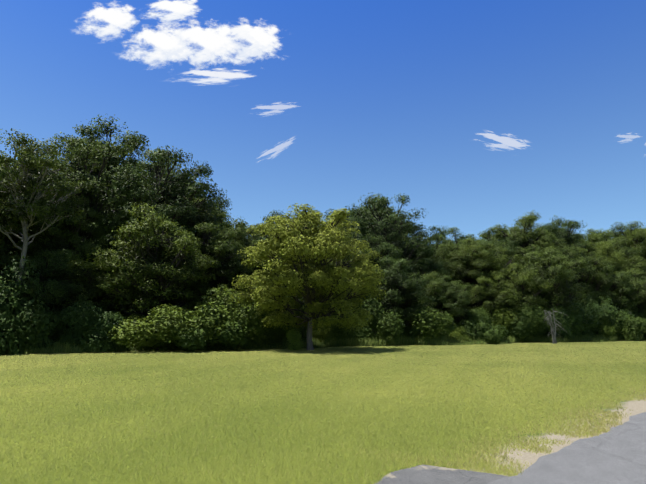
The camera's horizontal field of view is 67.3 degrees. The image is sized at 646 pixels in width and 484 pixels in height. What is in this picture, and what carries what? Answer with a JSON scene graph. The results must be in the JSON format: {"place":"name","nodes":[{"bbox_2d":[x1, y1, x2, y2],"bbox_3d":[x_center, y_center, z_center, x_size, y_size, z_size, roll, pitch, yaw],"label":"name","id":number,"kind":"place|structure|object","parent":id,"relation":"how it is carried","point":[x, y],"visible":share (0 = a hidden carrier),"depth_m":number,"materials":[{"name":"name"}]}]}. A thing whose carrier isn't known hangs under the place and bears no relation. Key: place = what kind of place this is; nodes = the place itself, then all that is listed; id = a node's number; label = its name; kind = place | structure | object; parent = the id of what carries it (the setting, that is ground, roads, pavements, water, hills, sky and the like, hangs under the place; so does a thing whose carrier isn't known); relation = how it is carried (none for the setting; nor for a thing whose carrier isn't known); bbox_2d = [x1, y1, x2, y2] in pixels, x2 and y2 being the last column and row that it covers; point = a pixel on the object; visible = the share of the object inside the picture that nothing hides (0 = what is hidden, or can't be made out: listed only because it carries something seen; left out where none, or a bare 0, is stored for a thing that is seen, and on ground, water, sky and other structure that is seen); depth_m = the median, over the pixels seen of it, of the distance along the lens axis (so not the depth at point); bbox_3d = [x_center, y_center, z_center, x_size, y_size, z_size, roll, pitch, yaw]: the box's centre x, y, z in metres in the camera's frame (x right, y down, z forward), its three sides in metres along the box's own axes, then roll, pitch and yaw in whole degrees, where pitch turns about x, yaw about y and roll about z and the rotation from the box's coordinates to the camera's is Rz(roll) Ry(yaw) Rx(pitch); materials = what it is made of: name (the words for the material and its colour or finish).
{"place":"outdoors","nodes":[
{"label":"outdoors","id":0,"kind":"place"},
{"bbox_2d":[77,3,138,39],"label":"cloud","id":1,"kind":"structure","parent":0,"point":[119,19],"depth_m":3031.34,"materials":[{"name":"white"}]},
{"bbox_2d":[117,12,196,66],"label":"cloud","id":2,"kind":"structure","parent":0,"point":[163,42],"depth_m":3105.28,"materials":[{"name":"white"}]},
{"bbox_2d":[129,0,200,30],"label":"cloud","id":3,"kind":"structure","parent":0,"point":[178,9],"depth_m":3062.56,"materials":[{"name":"white"}]},
{"bbox_2d":[148,20,263,69],"bbox_3d":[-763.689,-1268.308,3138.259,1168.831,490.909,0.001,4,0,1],"label":"cloud","id":4,"kind":"structure","parent":0,"point":[215,43],"depth_m":3137.56,"materials":[{"name":"white"}]},
{"bbox_2d":[180,68,253,84],"bbox_3d":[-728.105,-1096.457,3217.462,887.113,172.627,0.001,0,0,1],"label":"cloud","id":5,"kind":"structure","parent":0,"point":[217,77],"depth_m":3216.95,"materials":[{"name":"white"}]},
{"bbox_2d":[198,18,281,67],"bbox_3d":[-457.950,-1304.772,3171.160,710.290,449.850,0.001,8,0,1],"label":"cloud","id":6,"kind":"structure","parent":0,"point":[266,38],"depth_m":3170.31,"materials":[{"name":"white"}]},
{"bbox_2d":[257,103,293,114],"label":"cloud","id":7,"kind":"structure","parent":0,"point":[275,107],"depth_m":3247.95,"materials":[{"name":"white"}]},
{"bbox_2d":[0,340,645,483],"bbox_3d":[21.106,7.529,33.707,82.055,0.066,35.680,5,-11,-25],"label":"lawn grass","id":8,"kind":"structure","parent":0,"point":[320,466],"depth_m":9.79,"materials":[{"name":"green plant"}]},
{"bbox_2d":[0,331,645,483],"bbox_3d":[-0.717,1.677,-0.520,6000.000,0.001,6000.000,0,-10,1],"label":"ground","id":9,"kind":"structure","parent":0,"point":[636,406],"depth_m":12.58,"materials":[{"name":"green plant"}]},
{"bbox_2d":[0,233,29,299],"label":"tree","id":10,"kind":"object","parent":9,"relation":"on","point":[2,245],"visible":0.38,"depth_m":33.31,"materials":[{"name":"green plant"}]},
{"bbox_2d":[0,177,50,283],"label":"oak tree","id":11,"kind":"object","parent":9,"relation":"on","point":[2,208],"visible":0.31,"depth_m":35.29,"materials":[{"name":"green plant"}]},
{"bbox_2d":[0,163,52,271],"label":"oak tree","id":12,"kind":"object","parent":9,"relation":"on","point":[31,250],"visible":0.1,"depth_m":35.80,"materials":[{"name":"green plant"}]},
{"bbox_2d":[0,256,54,354],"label":"shrub","id":13,"kind":"object","parent":9,"relation":"on","point":[14,300],"visible":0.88,"depth_m":30.44,"materials":[{"name":"green plant"}]},
{"bbox_2d":[8,300,65,351],"bbox_3d":[-19.222,5.755,33.008,5.957,3.502,5.874,-6,-12,32],"label":"shrub","id":14,"kind":"object","parent":9,"relation":"on","point":[56,322],"visible":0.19,"depth_m":31.04,"materials":[{"name":"green plant"}]},
{"bbox_2d":[0,128,93,294],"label":"tree","id":15,"kind":"object","parent":9,"relation":"on","point":[30,162],"visible":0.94,"depth_m":33.16,"materials":[{"name":"green plant"}]},
{"bbox_2d":[5,180,113,284],"bbox_3d":[-20.362,1.710,37.693,7.811,13.050,7.358,9,-14,-44],"label":"oak tree","id":16,"kind":"object","parent":9,"relation":"on","point":[83,247],"visible":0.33,"depth_m":37.09,"materials":[{"name":"green plant"}]},
{"bbox_2d":[0,132,152,300],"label":"oak tree","id":17,"kind":"object","parent":9,"relation":"on","point":[75,145],"visible":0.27,"depth_m":39.98,"materials":[{"name":"green plant"}]},
{"bbox_2d":[49,300,123,352],"bbox_3d":[-15.928,5.842,33.619,5.998,3.540,5.565,-1,-10,8],"label":"shrub","id":18,"kind":"object","parent":9,"relation":"on","point":[87,327],"visible":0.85,"depth_m":31.97,"materials":[{"name":"green plant"}]},
{"bbox_2d":[57,248,144,320],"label":"tree","id":19,"kind":"object","parent":9,"relation":"on","point":[95,291],"visible":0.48,"depth_m":35.84,"materials":[{"name":"green plant"}]},
{"bbox_2d":[63,114,175,242],"bbox_3d":[-21.378,-1.391,48.541,13.658,23.003,12.957,0,-10,3],"label":"oak tree","id":20,"kind":"object","parent":9,"relation":"on","point":[134,142],"visible":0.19,"depth_m":48.82,"materials":[{"name":"green plant"}]},
{"bbox_2d":[124,313,140,344],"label":"shrub","id":21,"kind":"object","parent":9,"relation":"on","point":[132,323],"visible":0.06,"depth_m":34.88,"materials":[{"name":"green plant"}]},
{"bbox_2d":[79,192,190,318],"bbox_3d":[-15.411,1.995,40.662,9.198,13.554,8.382,-6,-12,33],"label":"oak tree","id":22,"kind":"object","parent":9,"relation":"on","point":[125,213],"visible":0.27,"depth_m":39.05,"materials":[{"name":"green plant"}]},
{"bbox_2d":[86,202,215,322],"bbox_3d":[-12.843,2.648,37.298,9.060,11.165,9.195,1,-10,-5],"label":"tree","id":23,"kind":"object","parent":9,"relation":"on","point":[163,292],"visible":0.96,"depth_m":35.97,"materials":[{"name":"green plant"}]},
{"bbox_2d":[70,145,233,320],"bbox_3d":[-15.386,-0.007,44.454,13.812,18.810,13.999,-3,-10,17],"label":"oak tree","id":24,"kind":"object","parent":9,"relation":"on","point":[174,182],"visible":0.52,"depth_m":43.68,"materials":[{"name":"green plant"}]},
{"bbox_2d":[118,261,196,315],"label":"tree","id":25,"kind":"object","parent":9,"relation":"on","point":[144,313],"depth_m":43.98,"materials":[{"name":"green plant"}]},
{"bbox_2d":[122,147,197,195],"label":"oak tree","id":26,"kind":"object","parent":9,"relation":"on","point":[151,152],"visible":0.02,"depth_m":60.25,"materials":[{"name":"green plant"}]},
{"bbox_2d":[107,304,221,350],"bbox_3d":[-11.852,5.977,33.992,9.203,3.393,7.296,-5,-11,26],"label":"bush","id":27,"kind":"object","parent":9,"relation":"on","point":[167,324],"visible":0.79,"depth_m":32.33,"materials":[{"name":"green plant"}]},
{"bbox_2d":[158,186,228,261],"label":"oak tree","id":28,"kind":"object","parent":9,"relation":"on","point":[189,214],"depth_m":48.33,"materials":[{"name":"green plant"}]},
{"bbox_2d":[170,197,233,232],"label":"oak tree","id":29,"kind":"object","parent":9,"relation":"on","point":[213,210],"depth_m":55.72,"materials":[{"name":"green plant"}]},
{"bbox_2d":[165,304,249,351],"bbox_3d":[-8.526,6.196,35.138,6.262,3.396,8.581,2,-10,-13],"label":"bush","id":30,"kind":"object","parent":9,"relation":"on","point":[194,341],"visible":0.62,"depth_m":33.16,"materials":[{"name":"green plant"}]},
{"bbox_2d":[164,221,252,303],"bbox_3d":[-10.236,3.407,41.654,8.690,11.026,8.808,-7,-12,37],"label":"oak tree","id":31,"kind":"object","parent":9,"relation":"on","point":[209,246],"visible":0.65,"depth_m":40.88,"materials":[{"name":"green plant"}]},
{"bbox_2d":[201,194,240,229],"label":"oak tree","id":32,"kind":"object","parent":9,"relation":"on","point":[226,201],"depth_m":64.38,"materials":[{"name":"green plant"}]},
{"bbox_2d":[185,205,256,287],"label":"oak tree","id":33,"kind":"object","parent":9,"relation":"on","point":[230,245],"depth_m":50.14,"materials":[{"name":"green plant"}]},
{"bbox_2d":[204,283,245,311],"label":"tree","id":34,"kind":"object","parent":9,"relation":"on","point":[213,294],"visible":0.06,"depth_m":38.58,"materials":[{"name":"green plant"}]},
{"bbox_2d":[187,286,272,348],"bbox_3d":[-6.667,5.809,36.938,9.058,4.784,7.555,6,-12,-32],"label":"bush","id":35,"kind":"object","parent":9,"relation":"on","point":[239,315],"visible":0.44,"depth_m":34.69,"materials":[{"name":"green plant"}]},
{"bbox_2d":[202,208,264,304],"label":"oak tree","id":36,"kind":"object","parent":9,"relation":"on","point":[239,231],"visible":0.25,"depth_m":47.13,"materials":[{"name":"green plant"}]},
{"bbox_2d":[219,305,264,342],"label":"shrub","id":37,"kind":"object","parent":9,"relation":"on","point":[253,327],"visible":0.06,"depth_m":36.67,"materials":[{"name":"green plant"}]},
{"bbox_2d":[244,238,300,307],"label":"oak tree","id":38,"kind":"object","parent":9,"relation":"on","point":[261,268],"depth_m":47.24,"materials":[{"name":"green plant"}]},
{"bbox_2d":[253,209,295,270],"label":"oak tree","id":39,"kind":"object","parent":9,"relation":"on","point":[268,216],"visible":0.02,"depth_m":54.32,"materials":[{"name":"green plant"}]},
{"bbox_2d":[246,291,307,347],"bbox_3d":[-3.514,5.926,38.103,4.914,4.925,5.004,-3,-10,19],"label":"bush","id":40,"kind":"object","parent":9,"relation":"on","point":[281,330],"visible":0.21,"depth_m":36.59,"materials":[{"name":"green plant"}]},
{"bbox_2d":[259,327,301,347],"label":"shrub","id":41,"kind":"object","parent":9,"relation":"on","point":[279,341],"visible":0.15,"depth_m":36.79,"materials":[{"name":"green plant"}]},
{"bbox_2d":[259,244,311,302],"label":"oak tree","id":42,"kind":"object","parent":9,"relation":"on","point":[280,271],"visible":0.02,"depth_m":44.17,"materials":[{"name":"green plant"}]},
{"bbox_2d":[286,329,303,349],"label":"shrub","id":43,"kind":"object","parent":9,"relation":"on","point":[294,337],"visible":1,"depth_m":34.23,"materials":[{"name":"green plant"}]},
{"bbox_2d":[293,316,308,340],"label":"shrub","id":44,"kind":"object","parent":9,"relation":"on","point":[304,333],"visible":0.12,"depth_m":39.25,"materials":[{"name":"green plant"}]},
{"bbox_2d":[230,203,386,349],"bbox_3d":[-0.792,2.643,35.167,10.911,10.378,11.260,6,-12,-32],"label":"lone tree","id":45,"kind":"object","parent":9,"relation":"on","point":[314,246],"visible":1,"depth_m":33.23,"materials":[{"name":"green plant"}]},
{"bbox_2d":[292,266,351,325],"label":"tree","id":46,"kind":"object","parent":9,"relation":"on","point":[316,297],"depth_m":42.21,"materials":[{"name":"green plant"}]},
{"bbox_2d":[0,333,645,354],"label":"wood edge weeds","id":47,"kind":"object","parent":9,"relation":"on","point":[317,343],"visible":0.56,"depth_m":41.03,"materials":[{"name":"green plant"}]},
{"bbox_2d":[303,312,358,341],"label":"shrub","id":48,"kind":"object","parent":9,"relation":"on","point":[327,332],"visible":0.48,"depth_m":39.85,"materials":[{"name":"green plant"}]},
{"bbox_2d":[307,239,378,310],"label":"oak tree","id":49,"kind":"object","parent":9,"relation":"on","point":[333,263],"visible":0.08,"depth_m":46.61,"materials":[{"name":"green plant"}]},
{"bbox_2d":[323,209,373,333],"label":"oak tree","id":50,"kind":"object","parent":9,"relation":"on","point":[364,233],"visible":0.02,"depth_m":56.88,"materials":[{"name":"green plant"}]},
{"bbox_2d":[342,279,384,321],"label":"tree","id":51,"kind":"object","parent":9,"relation":"on","point":[372,300],"visible":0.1,"depth_m":44.61,"materials":[{"name":"green plant"}]},
{"bbox_2d":[346,320,385,341],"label":"shrub","id":52,"kind":"object","parent":9,"relation":"on","point":[372,334],"visible":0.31,"depth_m":42.06,"materials":[{"name":"green plant"}]},
{"bbox_2d":[351,298,404,342],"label":"shrub","id":53,"kind":"object","parent":9,"relation":"on","point":[381,324],"visible":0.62,"depth_m":42.28,"materials":[{"name":"green plant"}]},
{"bbox_2d":[351,233,408,300],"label":"oak tree","id":54,"kind":"object","parent":9,"relation":"on","point":[384,247],"visible":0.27,"depth_m":48.78,"materials":[{"name":"green plant"}]},
{"bbox_2d":[343,193,416,259],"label":"oak tree","id":55,"kind":"object","parent":9,"relation":"on","point":[361,207],"visible":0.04,"depth_m":61.44,"materials":[{"name":"green plant"}]},
{"bbox_2d":[338,192,445,276],"bbox_3d":[7.201,2.797,55.336,14.220,16.952,13.765,9,-13,-43],"label":"oak tree","id":56,"kind":"object","parent":9,"relation":"on","point":[395,227],"visible":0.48,"depth_m":53.71,"materials":[{"name":"green plant"}]},
{"bbox_2d":[365,255,434,327],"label":"tree","id":57,"kind":"object","parent":9,"relation":"on","point":[394,303],"visible":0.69,"depth_m":44.84,"materials":[{"name":"green plant"}]},
{"bbox_2d":[387,321,425,340],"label":"shrub","id":58,"kind":"object","parent":9,"relation":"on","point":[413,332],"visible":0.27,"depth_m":44.38,"materials":[{"name":"green plant"}]},
{"bbox_2d":[392,211,428,323],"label":"oak tree","id":59,"kind":"object","parent":9,"relation":"on","point":[410,231],"depth_m":78.19,"materials":[{"name":"green plant"}]},
{"bbox_2d":[398,252,453,301],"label":"oak tree","id":60,"kind":"object","parent":9,"relation":"on","point":[435,268],"visible":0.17,"depth_m":52.45,"materials":[{"name":"green plant"}]},
{"bbox_2d":[399,294,455,341],"bbox_3d":[9.659,7.446,46.503,7.617,4.798,7.098,9,-13,-42],"label":"shrub","id":61,"kind":"object","parent":9,"relation":"on","point":[436,327],"visible":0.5,"depth_m":44.42,"materials":[{"name":"green plant"}]},
{"bbox_2d":[404,234,451,285],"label":"oak tree","id":62,"kind":"object","parent":9,"relation":"on","point":[428,238],"visible":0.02,"depth_m":63.85,"materials":[{"name":"green plant"}]},
{"bbox_2d":[410,271,454,317],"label":"tree","id":63,"kind":"object","parent":9,"relation":"on","point":[434,285],"visible":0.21,"depth_m":48.35,"materials":[{"name":"green plant"}]},
{"bbox_2d":[400,235,470,290],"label":"oak tree","id":64,"kind":"object","parent":9,"relation":"on","point":[451,246],"visible":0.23,"depth_m":56.08,"materials":[{"name":"green plant"}]},
{"bbox_2d":[374,464,506,483],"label":"pavement","id":65,"kind":"structure","parent":9,"relation":"on","point":[423,474],"depth_m":5.66,"materials":[{"name":"concrete"}]},
{"bbox_2d":[423,275,475,326],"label":"tree","id":66,"kind":"object","parent":9,"relation":"on","point":[457,310],"visible":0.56,"depth_m":48.07,"materials":[{"name":"green plant"}]},
{"bbox_2d":[431,226,471,322],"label":"oak tree","id":67,"kind":"object","parent":9,"relation":"on","point":[443,232],"visible":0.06,"depth_m":72.83,"materials":[{"name":"green plant"}]},
{"bbox_2d":[445,326,470,341],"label":"shrub","id":68,"kind":"object","parent":9,"relation":"on","point":[457,334],"visible":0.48,"depth_m":45.61,"materials":[{"name":"green plant"}]},
{"bbox_2d":[428,237,502,312],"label":"oak tree","id":69,"kind":"object","parent":9,"relation":"on","point":[474,263],"visible":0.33,"depth_m":54.48,"materials":[{"name":"green plant"}]},
{"bbox_2d":[440,227,504,324],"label":"oak tree","id":70,"kind":"object","parent":9,"relation":"on","point":[449,231],"visible":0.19,"depth_m":57.67,"materials":[{"name":"green plant"}]},
{"bbox_2d":[459,234,493,242],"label":"oak tree","id":71,"kind":"object","parent":9,"relation":"on","point":[472,235],"depth_m":75.40,"materials":[{"name":"green plant"}]},
{"bbox_2d":[451,314,508,343],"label":"shrub","id":72,"kind":"object","parent":9,"relation":"on","point":[492,335],"visible":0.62,"depth_m":46.37,"materials":[{"name":"green plant"}]},
{"bbox_2d":[460,307,500,332],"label":"shrub","id":73,"kind":"object","parent":9,"relation":"on","point":[481,311],"visible":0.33,"depth_m":48.02,"materials":[{"name":"green plant"}]},
{"bbox_2d":[452,243,522,306],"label":"oak tree","id":74,"kind":"object","parent":9,"relation":"on","point":[504,264],"visible":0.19,"depth_m":55.23,"materials":[{"name":"green plant"}]},
{"bbox_2d":[462,273,522,326],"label":"tree","id":75,"kind":"object","parent":9,"relation":"on","point":[487,305],"visible":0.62,"depth_m":51.43,"materials":[{"name":"green plant"}]},
{"bbox_2d":[467,227,527,277],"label":"oak tree","id":76,"kind":"object","parent":9,"relation":"on","point":[509,246],"visible":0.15,"depth_m":61.56,"materials":[{"name":"green plant"}]},
{"bbox_2d":[489,306,524,335],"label":"shrub","id":77,"kind":"object","parent":9,"relation":"on","point":[499,311],"visible":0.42,"depth_m":50.04,"materials":[{"name":"green plant"}]},
{"bbox_2d":[478,227,537,251],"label":"oak tree","id":78,"kind":"object","parent":9,"relation":"on","point":[498,237],"visible":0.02,"depth_m":70.93,"materials":[{"name":"green plant"}]},
{"bbox_2d":[485,262,553,317],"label":"tree","id":79,"kind":"object","parent":9,"relation":"on","point":[520,284],"visible":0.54,"depth_m":51.76,"materials":[{"name":"green plant"}]},
{"bbox_2d":[486,210,555,276],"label":"oak tree","id":80,"kind":"object","parent":9,"relation":"on","point":[519,234],"visible":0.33,"depth_m":62.02,"materials":[{"name":"green plant"}]},
{"bbox_2d":[505,304,552,340],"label":"shrub","id":81,"kind":"object","parent":9,"relation":"on","point":[532,321],"visible":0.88,"depth_m":49.58,"materials":[{"name":"green plant"}]},
{"bbox_2d":[506,245,552,297],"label":"oak tree","id":82,"kind":"object","parent":9,"relation":"on","point":[524,260],"visible":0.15,"depth_m":57.90,"materials":[{"name":"green plant"}]},
{"bbox_2d":[494,219,577,250],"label":"oak tree","id":83,"kind":"object","parent":9,"relation":"on","point":[533,226],"depth_m":74.06,"materials":[{"name":"green plant"}]},
{"bbox_2d":[518,246,588,316],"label":"tree","id":84,"kind":"object","parent":9,"relation":"on","point":[558,273],"visible":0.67,"depth_m":53.11,"materials":[{"name":"green plant"}]},
{"bbox_2d":[531,304,577,340],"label":"shrub","id":85,"kind":"object","parent":9,"relation":"on","point":[558,317],"visible":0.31,"depth_m":51.14,"materials":[{"name":"green plant"}]},
{"bbox_2d":[544,310,565,343],"bbox_3d":[22.035,8.113,46.538,2.469,3.390,1.783,5,-11,-27],"label":"dead snag","id":86,"kind":"object","parent":9,"relation":"on","point":[550,322],"visible":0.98,"depth_m":46.72,"materials":[{"name":"grey wood"}]},
{"bbox_2d":[524,233,595,296],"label":"oak tree","id":87,"kind":"object","parent":9,"relation":"on","point":[570,251],"visible":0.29,"depth_m":60.33,"materials":[{"name":"green plant"}]},
{"bbox_2d":[532,215,589,285],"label":"oak tree","id":88,"kind":"object","parent":9,"relation":"on","point":[570,236],"visible":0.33,"depth_m":66.38,"materials":[{"name":"green plant"}]},
{"bbox_2d":[487,412,645,483],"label":"pavement","id":89,"kind":"structure","parent":9,"relation":"on","point":[615,455],"depth_m":6.22,"materials":[{"name":"concrete"}]},
{"bbox_2d":[552,301,599,335],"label":"shrub","id":90,"kind":"object","parent":9,"relation":"on","point":[581,319],"visible":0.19,"depth_m":52.63,"materials":[{"name":"green plant"}]},
{"bbox_2d":[571,288,609,313],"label":"tree","id":91,"kind":"object","parent":9,"relation":"on","point":[595,294],"visible":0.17,"depth_m":58.41,"materials":[{"name":"green plant"}]},
{"bbox_2d":[562,247,620,299],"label":"oak tree","id":92,"kind":"object","parent":9,"relation":"on","point":[598,276],"visible":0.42,"depth_m":60.83,"materials":[{"name":"green plant"}]},
{"bbox_2d":[565,233,629,279],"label":"oak tree","id":93,"kind":"object","parent":9,"relation":"on","point":[591,247],"visible":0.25,"depth_m":66.49,"materials":[{"name":"green plant"}]},
{"bbox_2d":[580,318,621,338],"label":"shrub","id":94,"kind":"object","parent":9,"relation":"on","point":[607,330],"visible":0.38,"depth_m":54.69,"materials":[{"name":"green plant"}]},
{"bbox_2d":[577,293,636,335],"bbox_3d":[33.195,8.853,57.145,6.639,5.686,8.402,-4,-11,22],"label":"shrub","id":95,"kind":"object","parent":9,"relation":"on","point":[604,315],"visible":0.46,"depth_m":55.69,"materials":[{"name":"green plant"}]},
{"bbox_2d":[580,265,639,315],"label":"tree","id":96,"kind":"object","parent":9,"relation":"on","point":[622,278],"visible":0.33,"depth_m":59.68,"materials":[{"name":"green plant"}]},
{"bbox_2d":[592,244,632,296],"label":"oak tree","id":97,"kind":"object","parent":9,"relation":"on","point":[621,267],"visible":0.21,"depth_m":65.94,"materials":[{"name":"green plant"}]},
{"bbox_2d":[585,230,643,280],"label":"oak tree","id":98,"kind":"object","parent":9,"relation":"on","point":[630,252],"visible":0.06,"depth_m":70.43,"materials":[{"name":"green plant"}]},
{"bbox_2d":[601,229,633,247],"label":"oak tree","id":99,"kind":"object","parent":9,"relation":"on","point":[627,233],"depth_m":82.58,"materials":[{"name":"green plant"}]},
{"bbox_2d":[601,221,645,270],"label":"oak tree","id":100,"kind":"object","parent":9,"relation":"on","point":[638,234],"visible":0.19,"depth_m":74.33,"materials":[{"name":"green plant"}]},
{"bbox_2d":[607,268,645,318],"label":"tree","id":101,"kind":"object","parent":9,"relation":"on","point":[640,289],"visible":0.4,"depth_m":60.08,"materials":[{"name":"green plant"}]},
{"bbox_2d":[613,311,645,340],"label":"shrub","id":102,"kind":"object","parent":9,"relation":"on","point":[640,326],"visible":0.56,"depth_m":55.00,"materials":[{"name":"green plant"}]},
{"bbox_2d":[616,250,645,283],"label":"oak tree","id":103,"kind":"object","parent":9,"relation":"on","point":[641,263],"visible":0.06,"depth_m":67.65,"materials":[{"name":"green plant"}]},
{"bbox_2d":[632,313,645,333],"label":"shrub","id":104,"kind":"object","parent":9,"relation":"on","point":[641,315],"visible":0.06,"depth_m":58.44,"materials":[{"name":"green plant"}]},
{"bbox_2d":[0,0,645,243],"label":"sky","id":105,"kind":"structure","parent":0,"point":[392,98],"materials":[{"name":"blue"}]},
{"bbox_2d":[479,133,527,149],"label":"cloud","id":106,"kind":"structure","parent":0,"point":[506,141],"depth_m":3291.95,"materials":[{"name":"white"}]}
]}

